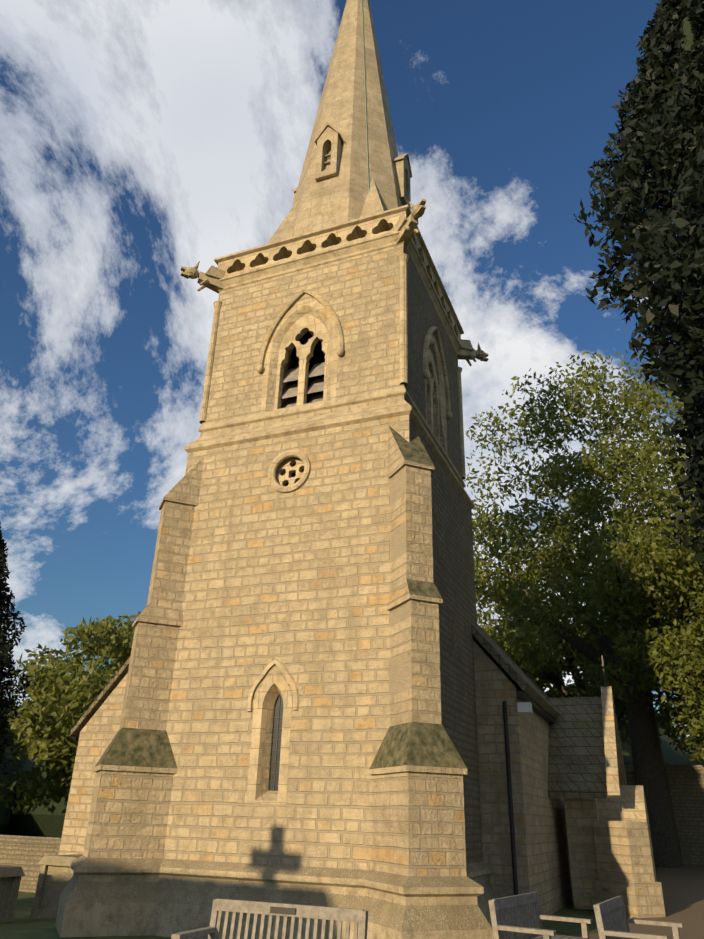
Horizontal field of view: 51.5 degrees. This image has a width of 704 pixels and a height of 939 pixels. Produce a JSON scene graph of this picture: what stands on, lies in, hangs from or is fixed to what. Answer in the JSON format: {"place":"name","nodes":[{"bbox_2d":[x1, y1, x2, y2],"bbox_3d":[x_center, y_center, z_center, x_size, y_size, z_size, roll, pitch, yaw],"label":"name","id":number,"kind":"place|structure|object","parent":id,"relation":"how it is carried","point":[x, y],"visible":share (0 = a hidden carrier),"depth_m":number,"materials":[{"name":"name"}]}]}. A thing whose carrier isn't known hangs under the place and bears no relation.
{"place":"outdoors","nodes":[
{"label":"outdoors","id":0,"kind":"place"},
{"bbox_2d":[17,891,34,898],"bbox_3d":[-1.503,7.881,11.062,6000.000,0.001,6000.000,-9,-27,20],"label":"ground","id":1,"kind":"structure","parent":0,"point":[21,894],"depth_m":22.60,"materials":[{"name":"green plant"}]},
{"bbox_2d":[2,611,140,772],"bbox_3d":[-8.371,10.692,28.878,9.904,10.769,10.392,-9,-27,20],"label":"tree","id":2,"kind":"object","parent":1,"relation":"on","point":[41,718],"depth_m":28.03,"materials":[{"name":"green plant"}]},
{"bbox_2d":[0,683,703,837],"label":"trees","id":3,"kind":"object","parent":1,"relation":"on","point":[40,821],"depth_m":56.47,"materials":[{"name":"green plant"}]},
{"bbox_2d":[0,867,656,938],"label":"ground","id":4,"kind":"structure","parent":0,"point":[23,925],"depth_m":13.55,"materials":[{"name":"green plant"}]},
{"bbox_2d":[0,684,16,745],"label":"tree","id":5,"kind":"object","parent":4,"relation":"on","point":[11,737],"visible":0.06,"depth_m":34.93,"materials":[{"name":"green plant"}]},
{"bbox_2d":[0,522,30,776],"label":"conifer tree","id":6,"kind":"object","parent":4,"relation":"on","point":[7,645],"visible":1,"depth_m":20.41,"materials":[{"name":"green plant"}]},
{"bbox_2d":[0,854,82,922],"bbox_3d":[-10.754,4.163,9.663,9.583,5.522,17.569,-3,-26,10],"label":"chest tombs","id":7,"kind":"object","parent":4,"relation":"on","point":[55,874],"visible":0.35,"depth_m":14.38,"materials":[{"name":"stone"}]},
{"bbox_2d":[0,615,129,814],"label":"tree","id":8,"kind":"object","parent":4,"relation":"on","point":[59,776],"depth_m":34.46,"materials":[{"name":"green plant"}]},
{"bbox_2d":[83,465,466,875],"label":"buttresses","id":9,"kind":"structure","parent":4,"relation":"on","point":[418,825],"depth_m":12.44,"materials":[{"name":"stone"}]},
{"bbox_2d":[93,426,467,774],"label":"buttress weatherings","id":10,"kind":"object","parent":9,"relation":"on","point":[418,747],"visible":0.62,"depth_m":12.83,"materials":[{"name":"stone"}]},
{"bbox_2d":[55,855,495,938],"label":"plinth","id":11,"kind":"structure","parent":4,"relation":"on","point":[99,897],"depth_m":11.49,"materials":[{"name":"stone"}]},
{"bbox_2d":[163,403,482,869],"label":"tower","id":12,"kind":"structure","parent":4,"relation":"on","point":[297,582],"depth_m":13.50,"materials":[{"name":"stone"}]},
{"bbox_2d":[269,694,282,790],"bbox_3d":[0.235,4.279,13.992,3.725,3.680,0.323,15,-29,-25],"label":"glass","id":13,"kind":"object","parent":12,"relation":"on","point":[274,744],"visible":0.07,"depth_m":12.79,"materials":[{"name":"black glass"}]},
{"bbox_2d":[270,695,282,790],"bbox_3d":[-1.311,4.753,12.822,0.200,1.630,0.015,-9,-27,20],"label":"lead","id":14,"kind":"object","parent":12,"relation":"attached to","point":[276,750],"visible":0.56,"depth_m":12.79,"materials":[{"name":"black metal"}]},
{"bbox_2d":[246,449,310,803],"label":"mouldings","id":15,"kind":"object","parent":12,"relation":"attached to","point":[268,693],"visible":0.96,"depth_m":12.84,"materials":[{"name":"stone"}]},
{"bbox_2d":[276,457,303,485],"bbox_3d":[-1.200,0.113,14.972,0.780,0.780,0.120,-9,-27,20],"label":"quatrefoil tracery","id":16,"kind":"object","parent":12,"relation":"attached to","point":[289,469],"visible":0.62,"depth_m":14.98,"materials":[{"name":"stone"}]},
{"bbox_2d":[285,469,303,485],"bbox_3d":[-1.076,0.248,15.246,1.000,1.000,0.020,-9,-27,20],"label":"round window","id":17,"kind":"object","parent":12,"relation":"attached to","point":[292,475],"depth_m":15.35,"materials":[{"name":"black glass"}]},
{"bbox_2d":[184,386,474,508],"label":"string courses","id":18,"kind":"object","parent":12,"relation":"on","point":[412,410],"visible":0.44,"depth_m":15.38,"materials":[{"name":"stone"}]},
{"bbox_2d":[200,244,462,478],"bbox_3d":[-0.221,-1.854,18.351,4.800,4.420,4.800,-9,-27,20],"label":"belfry","id":19,"kind":"object","parent":12,"relation":"on","point":[359,294],"visible":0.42,"depth_m":16.53,"materials":[{"name":"stone"}]},
{"bbox_2d":[274,314,328,409],"bbox_3d":[-1.067,-2.419,16.335,1.280,2.530,0.150,-9,-27,20],"label":"window tracery","id":20,"kind":"object","parent":19,"relation":"attached to","point":[305,323],"visible":0.94,"depth_m":16.39,"materials":[{"name":"stone"}]},
{"bbox_2d":[281,362,324,407],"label":"louvres","id":21,"kind":"object","parent":19,"relation":"on","point":[316,385],"visible":0.04,"depth_m":16.31,"materials":[{"name":"beige stone"}]},
{"bbox_2d":[291,331,324,381],"bbox_3d":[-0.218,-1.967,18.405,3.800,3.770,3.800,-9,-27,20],"label":"bell","id":22,"kind":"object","parent":19,"relation":"on","point":[318,355],"depth_m":20.04,"materials":[{"name":"black"}]},
{"bbox_2d":[199,253,465,478],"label":"belfry mouldings","id":23,"kind":"object","parent":19,"relation":"attached to","point":[324,309],"visible":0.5,"depth_m":16.63,"materials":[{"name":"beige stone"}]},
{"bbox_2d":[180,198,488,365],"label":"gargoyles","id":24,"kind":"object","parent":19,"relation":"on","point":[213,275],"visible":0.73,"depth_m":17.97,"materials":[{"name":"stone"}]},
{"bbox_2d":[267,0,402,243],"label":"spire","id":25,"kind":"structure","parent":19,"relation":"on","point":[345,195],"depth_m":20.57,"materials":[{"name":"stone"}]},
{"bbox_2d":[292,123,411,209],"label":"spire lucarnes","id":26,"kind":"object","parent":25,"relation":"attached to","point":[329,136],"visible":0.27,"depth_m":20.10,"materials":[{"name":"stone"}]},
{"bbox_2d":[323,154,330,170],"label":"louvres","id":27,"kind":"object","parent":26,"relation":"on","point":[328,162],"visible":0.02,"depth_m":19.88,"materials":[{"name":"beige stone"}]},
{"bbox_2d":[362,4,368,190],"bbox_3d":[0.385,-11.876,22.066,0.021,15.814,1.967,9,-27,-15],"label":"conductor","id":28,"kind":"object","parent":25,"relation":"attached to","point":[365,100],"visible":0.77,"depth_m":21.38,"materials":[{"name":"green"}]},
{"bbox_2d":[217,211,460,339],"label":"parapet","id":29,"kind":"structure","parent":19,"relation":"attached to","point":[350,234],"depth_m":17.61,"materials":[{"name":"stone"}]},
{"bbox_2d":[214,205,463,357],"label":"cornice","id":30,"kind":"structure","parent":19,"relation":"on","point":[335,254],"depth_m":17.48,"materials":[{"name":"stone"}]},
{"bbox_2d":[427,348,439,441],"bbox_3d":[1.829,-1.818,17.407,0.150,2.530,1.280,-9,-27,20],"label":"tracery","id":31,"kind":"object","parent":19,"relation":"attached to","point":[433,420],"visible":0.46,"depth_m":17.63,"materials":[{"name":"stone"}]},
{"bbox_2d":[0,765,703,892],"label":"yard walls","id":32,"kind":"structure","parent":4,"relation":"on","point":[27,854],"depth_m":28.37,"materials":[{"name":"stone"}]},
{"bbox_2d":[58,640,665,922],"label":"church walls","id":33,"kind":"structure","parent":4,"relation":"on","point":[585,853],"depth_m":16.61,"materials":[{"name":"stone"}]},
{"bbox_2d":[70,624,608,798],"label":"roofs","id":34,"kind":"structure","parent":33,"relation":"on","point":[576,760],"depth_m":18.66,"materials":[{"name":"stone"}]},
{"bbox_2d":[517,702,532,713],"bbox_3d":[3.666,5.056,15.491,0.270,0.200,0.230,-9,-27,20],"label":"floodlight","id":35,"kind":"object","parent":33,"relation":"attached to","point":[524,707],"visible":1,"depth_m":15.40,"materials":[{"name":"white plastic"}]},
{"bbox_2d":[502,656,606,894],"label":"drainpipes","id":36,"kind":"object","parent":33,"relation":"attached to","point":[522,696],"visible":0.73,"depth_m":15.24,"materials":[{"name":"black metal"}]},
{"bbox_2d":[463,350,703,866],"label":"tree","id":37,"kind":"object","parent":4,"relation":"on","point":[563,479],"depth_m":30.86,"materials":[{"name":"green plant"}]},
{"bbox_2d":[482,485,699,744],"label":"tree","id":38,"kind":"object","parent":4,"relation":"on","point":[578,656],"depth_m":40.31,"materials":[{"name":"green plant"}]},
{"bbox_2d":[573,0,703,567],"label":"yew","id":39,"kind":"object","parent":4,"relation":"on","point":[652,143],"depth_m":10.11,"materials":[{"name":"green plant"}]},
{"bbox_2d":[575,348,703,690],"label":"tree","id":40,"kind":"object","parent":4,"relation":"on","point":[632,513],"depth_m":36.18,"materials":[{"name":"green plant"}]},
{"bbox_2d":[586,562,703,763],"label":"tree","id":41,"kind":"object","parent":4,"relation":"on","point":[660,668],"depth_m":27.68,"materials":[{"name":"green plant"}]},
{"bbox_2d":[643,484,703,609],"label":"tree","id":42,"kind":"object","parent":4,"relation":"on","point":[683,565],"visible":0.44,"depth_m":26.59,"materials":[{"name":"green plant"}]},
{"bbox_2d":[0,0,701,736],"label":"sky","id":43,"kind":"structure","parent":0,"point":[141,141],"materials":[{"name":"blue"}]},
{"bbox_2d":[572,865,703,938],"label":"path","id":44,"kind":"structure","parent":0,"point":[683,891],"depth_m":18.29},
{"bbox_2d":[171,892,682,938],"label":"benches","id":45,"kind":"object","parent":44,"relation":"on","point":[525,917],"visible":1,"depth_m":8.41,"materials":[{"name":"grey wood"}]},
{"bbox_2d":[270,906,295,914],"bbox_3d":[-0.738,4.700,7.782,0.300,0.060,0.005,-9,-27,20],"label":"plaque","id":46,"kind":"object","parent":45,"relation":"attached to","point":[284,910],"visible":1,"depth_m":7.78,"materials":[{"name":"black metal"}]}
]}

